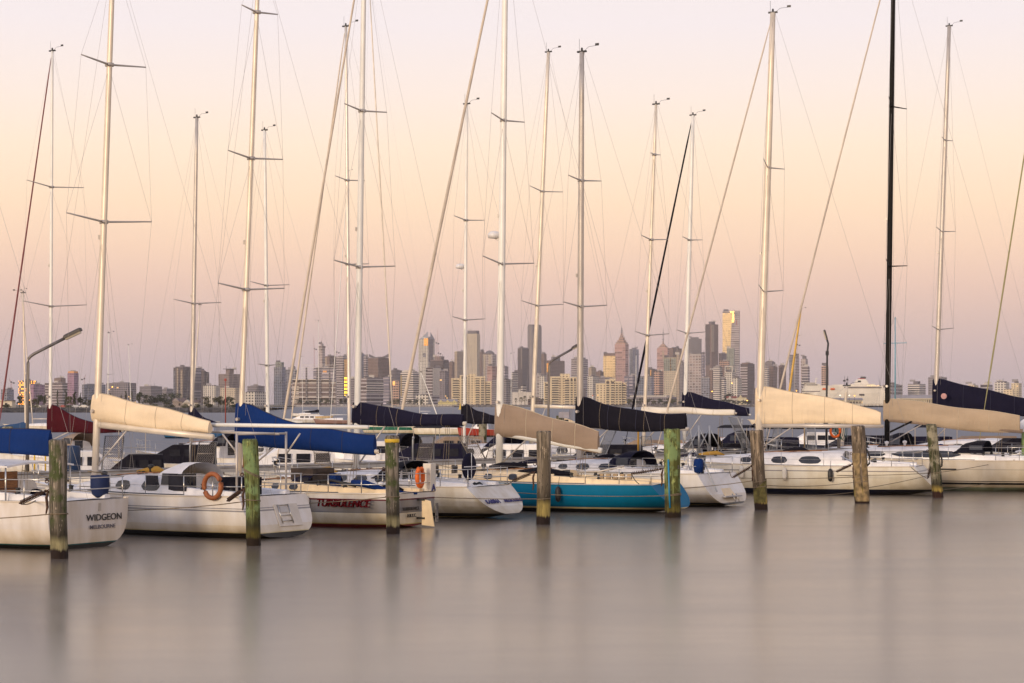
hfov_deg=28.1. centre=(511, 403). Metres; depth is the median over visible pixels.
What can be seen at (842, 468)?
mooring spring
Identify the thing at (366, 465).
jetty
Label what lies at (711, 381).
office tower
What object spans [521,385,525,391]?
building
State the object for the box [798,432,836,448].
motor cruiser
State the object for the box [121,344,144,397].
sailing yacht
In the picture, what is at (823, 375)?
office tower
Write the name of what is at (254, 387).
office tower
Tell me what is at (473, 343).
office tower
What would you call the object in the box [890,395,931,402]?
pier shed
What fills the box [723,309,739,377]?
office tower
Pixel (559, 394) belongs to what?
apartment block
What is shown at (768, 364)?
office tower
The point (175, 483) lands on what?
side window
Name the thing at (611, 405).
rock sea wall
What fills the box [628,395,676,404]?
building
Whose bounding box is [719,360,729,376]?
office tower
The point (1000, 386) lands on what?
apartment block
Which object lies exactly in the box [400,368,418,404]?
apartment block
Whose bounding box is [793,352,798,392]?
office tower
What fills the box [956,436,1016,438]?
motor cruiser
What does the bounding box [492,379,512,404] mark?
building
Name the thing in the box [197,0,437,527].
sailing yacht
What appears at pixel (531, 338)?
office tower
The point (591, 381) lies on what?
office tower
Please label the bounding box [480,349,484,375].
office tower
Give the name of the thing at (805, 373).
office tower
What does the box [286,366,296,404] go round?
office tower
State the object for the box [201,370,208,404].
office tower
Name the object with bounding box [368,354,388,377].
office tower
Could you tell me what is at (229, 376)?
office tower
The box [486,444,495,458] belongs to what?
boarding gate
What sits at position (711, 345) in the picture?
office tower
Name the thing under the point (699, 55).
sky
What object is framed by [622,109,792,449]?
sailing yacht
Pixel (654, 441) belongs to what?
motor cruiser
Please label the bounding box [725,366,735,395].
apartment tower
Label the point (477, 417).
sailing yacht
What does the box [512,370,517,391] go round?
office tower
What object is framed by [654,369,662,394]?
office tower
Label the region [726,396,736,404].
house
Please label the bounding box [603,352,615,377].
office tower
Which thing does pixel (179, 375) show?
office tower
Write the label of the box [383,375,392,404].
office tower
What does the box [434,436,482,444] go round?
motor cruiser
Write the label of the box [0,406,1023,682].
water
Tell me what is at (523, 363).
office tower
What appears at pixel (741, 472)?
mooring spring
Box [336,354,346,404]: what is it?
office tower
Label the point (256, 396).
building
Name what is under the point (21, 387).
office tower
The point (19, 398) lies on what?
tree
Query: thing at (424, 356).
office tower
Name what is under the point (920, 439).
motor cruiser
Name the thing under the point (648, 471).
mooring spring
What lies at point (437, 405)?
shore ground
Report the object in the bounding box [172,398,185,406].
house
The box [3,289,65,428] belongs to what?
sailing yacht
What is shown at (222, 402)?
tree
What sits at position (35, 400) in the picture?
tree
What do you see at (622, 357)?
office tower
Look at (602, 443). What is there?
boarding gate
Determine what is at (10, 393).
office tower
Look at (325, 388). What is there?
apartment block
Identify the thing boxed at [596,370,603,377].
office tower
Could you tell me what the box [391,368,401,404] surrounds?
office tower
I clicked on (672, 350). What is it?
office tower
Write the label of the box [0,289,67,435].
sailing yacht
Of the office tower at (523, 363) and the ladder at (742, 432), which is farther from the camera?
the office tower at (523, 363)
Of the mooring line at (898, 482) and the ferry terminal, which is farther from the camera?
the ferry terminal
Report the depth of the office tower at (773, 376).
4703.98 m
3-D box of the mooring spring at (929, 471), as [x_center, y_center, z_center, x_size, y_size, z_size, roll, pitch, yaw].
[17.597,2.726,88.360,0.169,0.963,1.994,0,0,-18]
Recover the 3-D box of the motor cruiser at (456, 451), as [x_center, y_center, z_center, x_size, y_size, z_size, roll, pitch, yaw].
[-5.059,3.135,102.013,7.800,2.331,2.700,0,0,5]
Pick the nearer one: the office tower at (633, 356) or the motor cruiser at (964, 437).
the motor cruiser at (964, 437)
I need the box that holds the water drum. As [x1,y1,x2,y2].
[67,445,80,470]
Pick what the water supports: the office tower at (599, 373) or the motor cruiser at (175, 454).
the motor cruiser at (175, 454)
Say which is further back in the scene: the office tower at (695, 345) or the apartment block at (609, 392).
the office tower at (695, 345)
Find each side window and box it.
[146,475,157,484]
[168,474,186,490]
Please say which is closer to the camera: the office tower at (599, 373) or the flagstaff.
the flagstaff
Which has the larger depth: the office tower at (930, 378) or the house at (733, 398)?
the office tower at (930, 378)
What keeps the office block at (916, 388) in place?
on the shore ground at (437, 405)
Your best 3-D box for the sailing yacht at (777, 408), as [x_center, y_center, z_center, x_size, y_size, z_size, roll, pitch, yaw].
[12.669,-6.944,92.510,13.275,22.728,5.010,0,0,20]
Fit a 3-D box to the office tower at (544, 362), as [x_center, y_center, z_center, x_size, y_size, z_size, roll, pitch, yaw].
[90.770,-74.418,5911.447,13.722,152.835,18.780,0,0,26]
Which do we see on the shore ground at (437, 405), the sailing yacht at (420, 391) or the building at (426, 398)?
the building at (426, 398)
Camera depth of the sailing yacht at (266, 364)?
119.92 m
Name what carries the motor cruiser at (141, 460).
on the water
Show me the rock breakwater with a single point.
(82, 410)
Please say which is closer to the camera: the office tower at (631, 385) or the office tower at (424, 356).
the office tower at (631, 385)
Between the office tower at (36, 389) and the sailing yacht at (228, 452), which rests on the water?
the sailing yacht at (228, 452)
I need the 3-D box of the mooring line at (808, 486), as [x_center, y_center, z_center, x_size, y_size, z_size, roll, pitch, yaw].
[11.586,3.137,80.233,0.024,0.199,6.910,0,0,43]
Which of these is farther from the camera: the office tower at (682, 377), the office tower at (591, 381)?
the office tower at (682, 377)
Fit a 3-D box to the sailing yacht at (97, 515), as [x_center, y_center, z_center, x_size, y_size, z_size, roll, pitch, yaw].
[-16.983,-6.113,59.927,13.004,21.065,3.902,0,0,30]
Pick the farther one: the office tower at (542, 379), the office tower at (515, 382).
the office tower at (515, 382)
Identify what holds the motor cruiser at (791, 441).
on the water
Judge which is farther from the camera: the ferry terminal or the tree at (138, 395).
the ferry terminal
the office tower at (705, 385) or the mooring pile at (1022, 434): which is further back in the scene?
the office tower at (705, 385)
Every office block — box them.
[884,382,902,394]
[908,380,925,394]
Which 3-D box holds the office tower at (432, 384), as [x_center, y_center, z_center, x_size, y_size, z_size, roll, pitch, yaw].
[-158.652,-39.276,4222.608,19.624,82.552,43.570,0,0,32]
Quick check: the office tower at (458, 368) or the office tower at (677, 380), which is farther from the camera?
the office tower at (458, 368)
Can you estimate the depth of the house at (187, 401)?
1170.00 m
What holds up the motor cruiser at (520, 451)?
on the water
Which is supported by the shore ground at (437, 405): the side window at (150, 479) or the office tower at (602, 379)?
the office tower at (602, 379)
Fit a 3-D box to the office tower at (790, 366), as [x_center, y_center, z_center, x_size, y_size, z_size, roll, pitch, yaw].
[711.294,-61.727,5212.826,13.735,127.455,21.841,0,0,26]
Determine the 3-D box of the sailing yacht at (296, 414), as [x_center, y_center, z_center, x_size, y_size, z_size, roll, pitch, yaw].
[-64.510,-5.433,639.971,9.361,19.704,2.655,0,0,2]
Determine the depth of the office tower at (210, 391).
4106.68 m
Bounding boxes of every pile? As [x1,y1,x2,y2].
[45,439,67,558]
[240,438,260,545]
[382,435,399,533]
[479,424,486,442]
[533,431,550,524]
[661,428,680,517]
[749,430,767,509]
[850,425,870,502]
[926,424,943,497]
[1019,419,1023,455]
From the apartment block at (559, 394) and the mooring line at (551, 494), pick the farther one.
the apartment block at (559, 394)
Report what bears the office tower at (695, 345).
on the shore ground at (437, 405)
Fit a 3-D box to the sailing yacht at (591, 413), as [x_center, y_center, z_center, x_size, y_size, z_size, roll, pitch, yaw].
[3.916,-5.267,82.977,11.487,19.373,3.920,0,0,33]
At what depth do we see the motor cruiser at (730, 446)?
107.19 m
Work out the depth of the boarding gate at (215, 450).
77.10 m
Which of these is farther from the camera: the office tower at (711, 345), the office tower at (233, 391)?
the office tower at (711, 345)
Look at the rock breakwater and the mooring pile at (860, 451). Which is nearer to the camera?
the mooring pile at (860, 451)
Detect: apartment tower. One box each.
[713,365,722,400]
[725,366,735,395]
[764,366,768,386]
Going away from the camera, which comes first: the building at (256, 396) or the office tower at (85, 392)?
the building at (256, 396)
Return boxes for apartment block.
[291,367,336,405]
[360,375,383,404]
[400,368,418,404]
[439,369,448,398]
[451,374,491,404]
[544,374,576,404]
[595,378,626,404]
[720,377,725,401]
[732,376,741,395]
[966,382,977,386]
[980,382,992,390]
[994,380,1008,392]
[1004,389,1013,395]
[1011,379,1021,397]
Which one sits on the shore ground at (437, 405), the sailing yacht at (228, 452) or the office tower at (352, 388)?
the office tower at (352, 388)
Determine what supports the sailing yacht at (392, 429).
on the water
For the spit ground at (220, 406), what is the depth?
1561.81 m
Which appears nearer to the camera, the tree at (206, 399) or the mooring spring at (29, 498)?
the mooring spring at (29, 498)
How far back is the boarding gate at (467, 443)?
88.57 m
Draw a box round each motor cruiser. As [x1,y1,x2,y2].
[35,451,114,480]
[68,454,163,482]
[110,444,235,467]
[224,448,335,477]
[282,415,314,423]
[333,441,384,460]
[334,443,465,469]
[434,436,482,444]
[439,444,551,473]
[458,424,495,436]
[552,440,682,455]
[573,444,641,455]
[712,443,771,450]
[764,437,798,448]
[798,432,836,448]
[823,435,883,447]
[913,436,951,444]
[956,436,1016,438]
[992,438,1021,451]
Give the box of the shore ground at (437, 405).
[16,404,882,405]
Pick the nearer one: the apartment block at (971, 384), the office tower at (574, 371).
the apartment block at (971, 384)
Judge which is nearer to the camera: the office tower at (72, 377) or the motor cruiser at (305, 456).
the motor cruiser at (305, 456)
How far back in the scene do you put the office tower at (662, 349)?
6609.06 m
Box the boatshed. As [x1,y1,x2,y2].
[438,399,457,405]
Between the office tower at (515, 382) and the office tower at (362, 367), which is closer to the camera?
the office tower at (515, 382)
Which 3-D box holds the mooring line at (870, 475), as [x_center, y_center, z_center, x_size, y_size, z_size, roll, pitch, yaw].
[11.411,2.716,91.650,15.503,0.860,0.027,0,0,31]
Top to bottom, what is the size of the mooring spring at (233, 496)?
0.650 m
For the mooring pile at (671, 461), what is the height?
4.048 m
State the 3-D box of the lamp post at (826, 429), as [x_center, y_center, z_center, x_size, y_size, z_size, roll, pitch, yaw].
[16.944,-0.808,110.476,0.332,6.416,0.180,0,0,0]
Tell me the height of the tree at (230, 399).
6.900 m
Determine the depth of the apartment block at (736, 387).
3904.42 m
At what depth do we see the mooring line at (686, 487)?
78.80 m
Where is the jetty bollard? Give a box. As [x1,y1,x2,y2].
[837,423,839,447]
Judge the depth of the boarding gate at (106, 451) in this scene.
73.86 m
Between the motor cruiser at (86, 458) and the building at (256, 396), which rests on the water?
the motor cruiser at (86, 458)
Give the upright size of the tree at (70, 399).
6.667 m
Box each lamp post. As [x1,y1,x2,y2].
[25,328,82,471]
[547,344,576,416]
[823,330,828,447]
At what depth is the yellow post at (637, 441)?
97.87 m
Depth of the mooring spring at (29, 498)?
53.05 m
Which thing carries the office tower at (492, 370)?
on the shore ground at (437, 405)
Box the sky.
[0,0,1023,403]
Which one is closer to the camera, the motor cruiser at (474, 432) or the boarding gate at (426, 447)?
the boarding gate at (426, 447)
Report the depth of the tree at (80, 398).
1120.01 m
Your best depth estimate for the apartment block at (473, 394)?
2720.50 m
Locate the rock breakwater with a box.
[0,407,263,412]
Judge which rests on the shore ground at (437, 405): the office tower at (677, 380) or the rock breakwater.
the office tower at (677, 380)
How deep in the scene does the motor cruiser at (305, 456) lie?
91.12 m
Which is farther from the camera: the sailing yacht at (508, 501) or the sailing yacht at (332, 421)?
the sailing yacht at (332, 421)
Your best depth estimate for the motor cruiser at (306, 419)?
419.05 m
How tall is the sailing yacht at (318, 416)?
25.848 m
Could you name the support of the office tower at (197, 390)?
on the shore ground at (437, 405)
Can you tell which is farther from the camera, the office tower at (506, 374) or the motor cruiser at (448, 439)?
the office tower at (506, 374)
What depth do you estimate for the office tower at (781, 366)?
4753.97 m
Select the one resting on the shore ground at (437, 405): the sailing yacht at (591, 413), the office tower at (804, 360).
the office tower at (804, 360)
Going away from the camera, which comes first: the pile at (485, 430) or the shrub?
the pile at (485, 430)
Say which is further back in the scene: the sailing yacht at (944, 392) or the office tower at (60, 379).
the office tower at (60, 379)
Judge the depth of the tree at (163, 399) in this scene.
1279.99 m
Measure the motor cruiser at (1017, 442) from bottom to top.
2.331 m
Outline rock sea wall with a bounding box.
[452,405,754,406]
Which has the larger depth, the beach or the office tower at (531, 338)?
the office tower at (531, 338)
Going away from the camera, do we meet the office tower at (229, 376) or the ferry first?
the ferry
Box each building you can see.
[244,391,265,404]
[416,394,430,404]
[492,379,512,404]
[512,392,530,404]
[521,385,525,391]
[528,398,542,404]
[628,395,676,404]
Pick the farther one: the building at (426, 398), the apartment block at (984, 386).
the apartment block at (984, 386)
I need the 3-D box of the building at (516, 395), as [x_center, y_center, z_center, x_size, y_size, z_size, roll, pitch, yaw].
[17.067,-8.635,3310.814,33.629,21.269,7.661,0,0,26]
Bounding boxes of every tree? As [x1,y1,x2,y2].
[16,396,23,406]
[31,398,38,404]
[40,395,46,404]
[66,396,74,405]
[77,396,86,404]
[136,392,141,402]
[140,394,158,404]
[155,393,174,406]
[168,393,181,402]
[202,396,210,403]
[212,396,222,406]
[219,400,227,407]
[224,396,233,405]
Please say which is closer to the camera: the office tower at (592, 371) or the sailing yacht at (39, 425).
the sailing yacht at (39, 425)
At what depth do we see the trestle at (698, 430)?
101.38 m
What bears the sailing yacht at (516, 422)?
on the water
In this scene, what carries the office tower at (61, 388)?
on the shore ground at (437, 405)
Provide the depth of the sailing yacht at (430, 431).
261.12 m
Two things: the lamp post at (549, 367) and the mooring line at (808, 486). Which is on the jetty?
the lamp post at (549, 367)
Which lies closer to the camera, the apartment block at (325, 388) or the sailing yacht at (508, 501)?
the sailing yacht at (508, 501)
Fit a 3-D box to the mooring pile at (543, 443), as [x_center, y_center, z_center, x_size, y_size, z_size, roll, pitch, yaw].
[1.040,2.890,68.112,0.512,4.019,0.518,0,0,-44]
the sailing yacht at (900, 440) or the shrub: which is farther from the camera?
the shrub
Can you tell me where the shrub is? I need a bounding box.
[162,402,175,407]
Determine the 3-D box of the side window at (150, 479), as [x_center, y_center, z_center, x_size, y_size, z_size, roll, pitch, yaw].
[-11.041,2.340,62.773,0.500,0.300,0.030,0,0,33]
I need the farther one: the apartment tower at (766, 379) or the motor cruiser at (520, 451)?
the apartment tower at (766, 379)
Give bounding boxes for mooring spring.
[19,489,48,513]
[226,488,244,509]
[504,471,535,489]
[631,468,663,485]
[729,465,752,480]
[836,463,853,477]
[911,462,930,478]
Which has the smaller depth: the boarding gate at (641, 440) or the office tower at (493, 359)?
the boarding gate at (641, 440)
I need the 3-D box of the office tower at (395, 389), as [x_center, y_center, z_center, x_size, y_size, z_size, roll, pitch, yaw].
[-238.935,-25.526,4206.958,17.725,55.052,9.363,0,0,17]
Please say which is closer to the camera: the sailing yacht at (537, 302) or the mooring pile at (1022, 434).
the mooring pile at (1022, 434)
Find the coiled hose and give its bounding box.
[832,423,846,440]
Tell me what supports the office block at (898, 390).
on the shore ground at (437, 405)
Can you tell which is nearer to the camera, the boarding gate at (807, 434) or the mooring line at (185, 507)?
the mooring line at (185, 507)
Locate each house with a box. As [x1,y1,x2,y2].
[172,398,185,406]
[182,399,200,405]
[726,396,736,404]
[737,395,746,404]
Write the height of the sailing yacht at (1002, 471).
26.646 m
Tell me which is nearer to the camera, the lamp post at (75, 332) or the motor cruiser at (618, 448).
the lamp post at (75, 332)
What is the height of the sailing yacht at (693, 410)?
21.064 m
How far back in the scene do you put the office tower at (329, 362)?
5404.84 m
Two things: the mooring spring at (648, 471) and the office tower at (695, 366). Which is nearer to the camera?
the mooring spring at (648, 471)
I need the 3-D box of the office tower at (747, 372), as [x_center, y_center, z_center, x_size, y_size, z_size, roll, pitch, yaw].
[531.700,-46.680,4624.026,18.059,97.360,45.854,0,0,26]
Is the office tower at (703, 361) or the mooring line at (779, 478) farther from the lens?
the office tower at (703, 361)
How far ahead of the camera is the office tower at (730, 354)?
5704.21 m
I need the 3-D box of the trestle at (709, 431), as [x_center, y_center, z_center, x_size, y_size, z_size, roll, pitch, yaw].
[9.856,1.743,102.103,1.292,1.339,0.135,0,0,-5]
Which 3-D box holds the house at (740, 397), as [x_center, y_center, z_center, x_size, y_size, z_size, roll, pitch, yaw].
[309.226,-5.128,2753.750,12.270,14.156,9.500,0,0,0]
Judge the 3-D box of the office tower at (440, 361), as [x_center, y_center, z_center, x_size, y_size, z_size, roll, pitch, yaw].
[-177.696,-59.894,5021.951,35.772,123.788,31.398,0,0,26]
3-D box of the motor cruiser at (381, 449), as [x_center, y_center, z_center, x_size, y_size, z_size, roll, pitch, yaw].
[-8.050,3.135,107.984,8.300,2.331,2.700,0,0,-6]
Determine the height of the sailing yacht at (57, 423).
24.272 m
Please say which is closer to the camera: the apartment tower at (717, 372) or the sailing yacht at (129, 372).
the sailing yacht at (129, 372)
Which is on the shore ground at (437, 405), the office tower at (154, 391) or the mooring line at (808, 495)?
the office tower at (154, 391)
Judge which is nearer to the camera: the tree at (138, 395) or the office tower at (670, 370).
the tree at (138, 395)
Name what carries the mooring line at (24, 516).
attached to the mooring pile at (57, 482)
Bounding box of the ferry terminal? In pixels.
[834,398,862,403]
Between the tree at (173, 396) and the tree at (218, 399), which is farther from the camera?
the tree at (173, 396)
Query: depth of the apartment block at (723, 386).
4001.68 m
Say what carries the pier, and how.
in the water
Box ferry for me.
[801,376,884,406]
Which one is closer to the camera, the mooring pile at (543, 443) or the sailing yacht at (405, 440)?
the mooring pile at (543, 443)
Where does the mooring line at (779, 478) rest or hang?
attached to the mooring pile at (860, 451)
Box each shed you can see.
[0,400,15,407]
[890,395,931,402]
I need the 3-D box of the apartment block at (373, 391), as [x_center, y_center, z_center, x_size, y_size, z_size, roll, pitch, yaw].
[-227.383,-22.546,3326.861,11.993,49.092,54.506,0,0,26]
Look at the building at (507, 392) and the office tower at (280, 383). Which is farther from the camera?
the office tower at (280, 383)
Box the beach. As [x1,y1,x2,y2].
[295,406,453,406]
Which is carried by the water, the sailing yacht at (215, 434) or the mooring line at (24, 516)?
the sailing yacht at (215, 434)
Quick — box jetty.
[17,448,851,481]
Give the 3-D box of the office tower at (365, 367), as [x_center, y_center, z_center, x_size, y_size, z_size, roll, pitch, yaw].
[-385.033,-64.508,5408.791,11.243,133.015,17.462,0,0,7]
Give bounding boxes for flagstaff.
[884,317,906,398]
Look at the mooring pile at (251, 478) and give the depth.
57.74 m
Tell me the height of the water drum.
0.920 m
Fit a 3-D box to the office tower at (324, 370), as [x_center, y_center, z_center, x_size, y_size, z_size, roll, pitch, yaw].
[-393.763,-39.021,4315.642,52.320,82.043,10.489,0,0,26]
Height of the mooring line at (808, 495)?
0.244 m
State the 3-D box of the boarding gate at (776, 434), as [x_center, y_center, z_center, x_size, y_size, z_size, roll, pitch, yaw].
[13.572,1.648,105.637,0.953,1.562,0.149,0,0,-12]
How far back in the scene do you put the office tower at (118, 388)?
4513.51 m
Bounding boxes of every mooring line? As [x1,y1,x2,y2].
[0,514,48,518]
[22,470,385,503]
[128,501,241,510]
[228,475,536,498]
[314,462,663,496]
[418,459,750,487]
[530,456,852,478]
[615,453,929,475]
[767,482,853,486]
[767,492,853,495]
[869,475,928,487]
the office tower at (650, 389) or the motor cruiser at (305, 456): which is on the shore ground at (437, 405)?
the office tower at (650, 389)
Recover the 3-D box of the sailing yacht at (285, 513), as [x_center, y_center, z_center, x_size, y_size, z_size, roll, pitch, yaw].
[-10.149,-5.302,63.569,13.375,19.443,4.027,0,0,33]
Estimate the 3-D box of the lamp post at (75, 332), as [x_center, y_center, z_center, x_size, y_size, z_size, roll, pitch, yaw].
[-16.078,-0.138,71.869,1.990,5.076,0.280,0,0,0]
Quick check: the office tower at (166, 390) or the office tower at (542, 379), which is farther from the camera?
the office tower at (166, 390)
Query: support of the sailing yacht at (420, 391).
on the water
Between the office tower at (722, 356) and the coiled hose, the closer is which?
the coiled hose
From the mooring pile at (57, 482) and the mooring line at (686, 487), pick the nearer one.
the mooring pile at (57, 482)
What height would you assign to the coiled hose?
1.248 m
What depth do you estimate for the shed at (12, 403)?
1080.00 m
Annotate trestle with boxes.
[687,426,710,452]
[697,426,721,451]
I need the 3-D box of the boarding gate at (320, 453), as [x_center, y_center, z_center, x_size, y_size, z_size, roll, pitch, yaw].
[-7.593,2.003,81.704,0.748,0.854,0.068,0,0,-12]
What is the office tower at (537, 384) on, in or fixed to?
on the shore ground at (437, 405)
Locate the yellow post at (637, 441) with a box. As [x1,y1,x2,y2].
[637,432,638,450]
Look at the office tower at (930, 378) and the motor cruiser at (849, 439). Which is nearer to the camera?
the motor cruiser at (849, 439)
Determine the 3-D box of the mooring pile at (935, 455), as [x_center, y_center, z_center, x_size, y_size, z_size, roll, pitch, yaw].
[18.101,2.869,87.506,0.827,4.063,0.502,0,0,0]
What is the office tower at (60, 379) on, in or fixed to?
on the shore ground at (437, 405)
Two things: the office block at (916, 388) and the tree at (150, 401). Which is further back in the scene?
the office block at (916, 388)
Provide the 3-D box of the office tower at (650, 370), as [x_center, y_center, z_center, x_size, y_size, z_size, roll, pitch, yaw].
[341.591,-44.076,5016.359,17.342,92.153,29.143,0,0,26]
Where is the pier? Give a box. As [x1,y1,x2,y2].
[856,403,882,406]
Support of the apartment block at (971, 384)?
on the shore ground at (437, 405)
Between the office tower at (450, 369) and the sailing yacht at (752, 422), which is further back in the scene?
the office tower at (450, 369)
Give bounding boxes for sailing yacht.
[0,44,150,471]
[0,208,128,548]
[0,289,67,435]
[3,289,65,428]
[31,0,368,537]
[84,331,136,409]
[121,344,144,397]
[137,111,272,464]
[164,302,233,437]
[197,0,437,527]
[214,124,351,455]
[271,0,522,517]
[291,20,461,460]
[292,356,319,416]
[296,320,333,418]
[312,169,354,424]
[362,0,437,432]
[397,0,689,512]
[406,98,575,456]
[411,370,458,434]
[416,371,430,413]
[468,43,631,454]
[492,39,745,505]
[590,98,767,457]
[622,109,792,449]
[653,5,931,494]
[747,307,841,428]
[764,0,1023,490]
[768,376,944,448]
[866,20,1023,444]
[975,156,1023,453]
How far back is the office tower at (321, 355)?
5603.87 m
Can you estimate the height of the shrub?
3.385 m
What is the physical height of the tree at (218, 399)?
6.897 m
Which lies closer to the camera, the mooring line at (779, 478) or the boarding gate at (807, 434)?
the mooring line at (779, 478)
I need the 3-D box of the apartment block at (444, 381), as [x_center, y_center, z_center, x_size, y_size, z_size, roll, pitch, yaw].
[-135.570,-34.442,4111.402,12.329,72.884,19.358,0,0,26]
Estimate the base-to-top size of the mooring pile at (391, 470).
3.939 m
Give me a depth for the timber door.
58.37 m
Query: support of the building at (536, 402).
on the shore ground at (437, 405)
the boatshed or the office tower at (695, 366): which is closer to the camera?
the boatshed
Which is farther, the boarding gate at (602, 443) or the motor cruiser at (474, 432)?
the motor cruiser at (474, 432)
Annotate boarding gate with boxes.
[101,435,124,470]
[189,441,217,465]
[313,451,330,463]
[412,436,434,460]
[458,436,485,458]
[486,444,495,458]
[592,430,615,455]
[639,435,652,453]
[681,430,693,452]
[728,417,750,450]
[766,428,781,450]
[805,423,816,448]
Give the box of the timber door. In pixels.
[0,471,16,492]
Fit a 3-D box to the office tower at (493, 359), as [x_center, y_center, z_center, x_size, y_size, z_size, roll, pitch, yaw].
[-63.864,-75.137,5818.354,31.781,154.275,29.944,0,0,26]
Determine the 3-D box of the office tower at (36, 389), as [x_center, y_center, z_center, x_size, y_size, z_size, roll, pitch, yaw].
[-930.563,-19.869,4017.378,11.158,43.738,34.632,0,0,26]
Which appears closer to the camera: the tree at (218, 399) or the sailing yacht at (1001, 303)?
the sailing yacht at (1001, 303)
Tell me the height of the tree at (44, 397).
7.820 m
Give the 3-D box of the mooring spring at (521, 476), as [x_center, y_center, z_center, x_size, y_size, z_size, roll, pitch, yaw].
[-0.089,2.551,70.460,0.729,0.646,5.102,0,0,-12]
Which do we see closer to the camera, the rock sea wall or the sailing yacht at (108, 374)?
the sailing yacht at (108, 374)
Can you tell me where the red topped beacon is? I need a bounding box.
[224,378,226,422]
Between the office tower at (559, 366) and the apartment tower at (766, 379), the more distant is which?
the office tower at (559, 366)
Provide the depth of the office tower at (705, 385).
4203.52 m
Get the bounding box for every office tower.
[1,388,13,399]
[19,379,36,404]
[30,383,44,404]
[45,380,67,404]
[54,376,65,382]
[67,370,78,404]
[82,383,105,404]
[106,381,135,401]
[139,384,161,404]
[162,387,172,404]
[173,365,189,399]
[194,367,203,404]
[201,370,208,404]
[203,383,219,404]
[218,366,239,387]
[220,385,238,404]
[247,384,264,391]
[274,360,285,404]
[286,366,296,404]
[313,366,335,381]
[319,343,325,366]
[325,354,336,366]
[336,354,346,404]
[351,377,354,404]
[361,352,364,377]
[364,354,368,377]
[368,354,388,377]
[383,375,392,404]
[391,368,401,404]
[392,378,398,404]
[418,332,434,393]
[426,366,444,404]
[430,354,448,370]
[449,359,454,398]
[454,350,462,377]
[466,330,479,375]
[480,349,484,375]
[483,350,496,380]
[487,364,496,404]
[504,366,507,378]
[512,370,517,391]
[518,346,528,390]
[528,324,541,390]
[536,373,546,397]
[539,374,546,404]
[541,352,546,374]
[547,355,564,381]
[571,356,587,396]
[588,366,595,375]
[588,374,598,399]
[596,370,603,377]
[599,376,611,382]
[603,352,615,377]
[615,327,628,382]
[624,374,637,404]
[629,347,638,375]
[637,374,653,395]
[648,367,656,376]
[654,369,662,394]
[657,332,668,391]
[664,355,675,396]
[669,346,681,357]
[675,352,679,404]
[680,360,683,404]
[688,353,701,394]
[689,336,701,353]
[701,351,704,376]
[701,376,709,397]
[705,321,717,375]
[709,368,712,398]
[719,352,726,360]
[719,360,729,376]
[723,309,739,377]
[727,345,734,371]
[740,362,754,404]
[765,358,774,367]
[769,364,776,387]
[778,362,785,389]
[789,355,793,391]
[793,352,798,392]
[801,355,807,392]
[802,363,809,388]
[821,363,828,385]
[928,375,946,394]
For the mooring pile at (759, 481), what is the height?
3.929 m
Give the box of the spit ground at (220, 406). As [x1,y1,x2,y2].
[16,405,283,407]
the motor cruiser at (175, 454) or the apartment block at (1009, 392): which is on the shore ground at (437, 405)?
the apartment block at (1009, 392)
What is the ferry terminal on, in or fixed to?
on the shore ground at (437, 405)
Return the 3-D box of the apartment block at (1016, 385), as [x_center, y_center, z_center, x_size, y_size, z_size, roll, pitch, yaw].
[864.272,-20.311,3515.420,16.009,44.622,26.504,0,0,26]
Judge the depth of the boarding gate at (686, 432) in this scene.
100.11 m
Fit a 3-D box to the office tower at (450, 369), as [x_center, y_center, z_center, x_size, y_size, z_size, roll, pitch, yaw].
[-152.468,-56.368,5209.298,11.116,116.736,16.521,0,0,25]

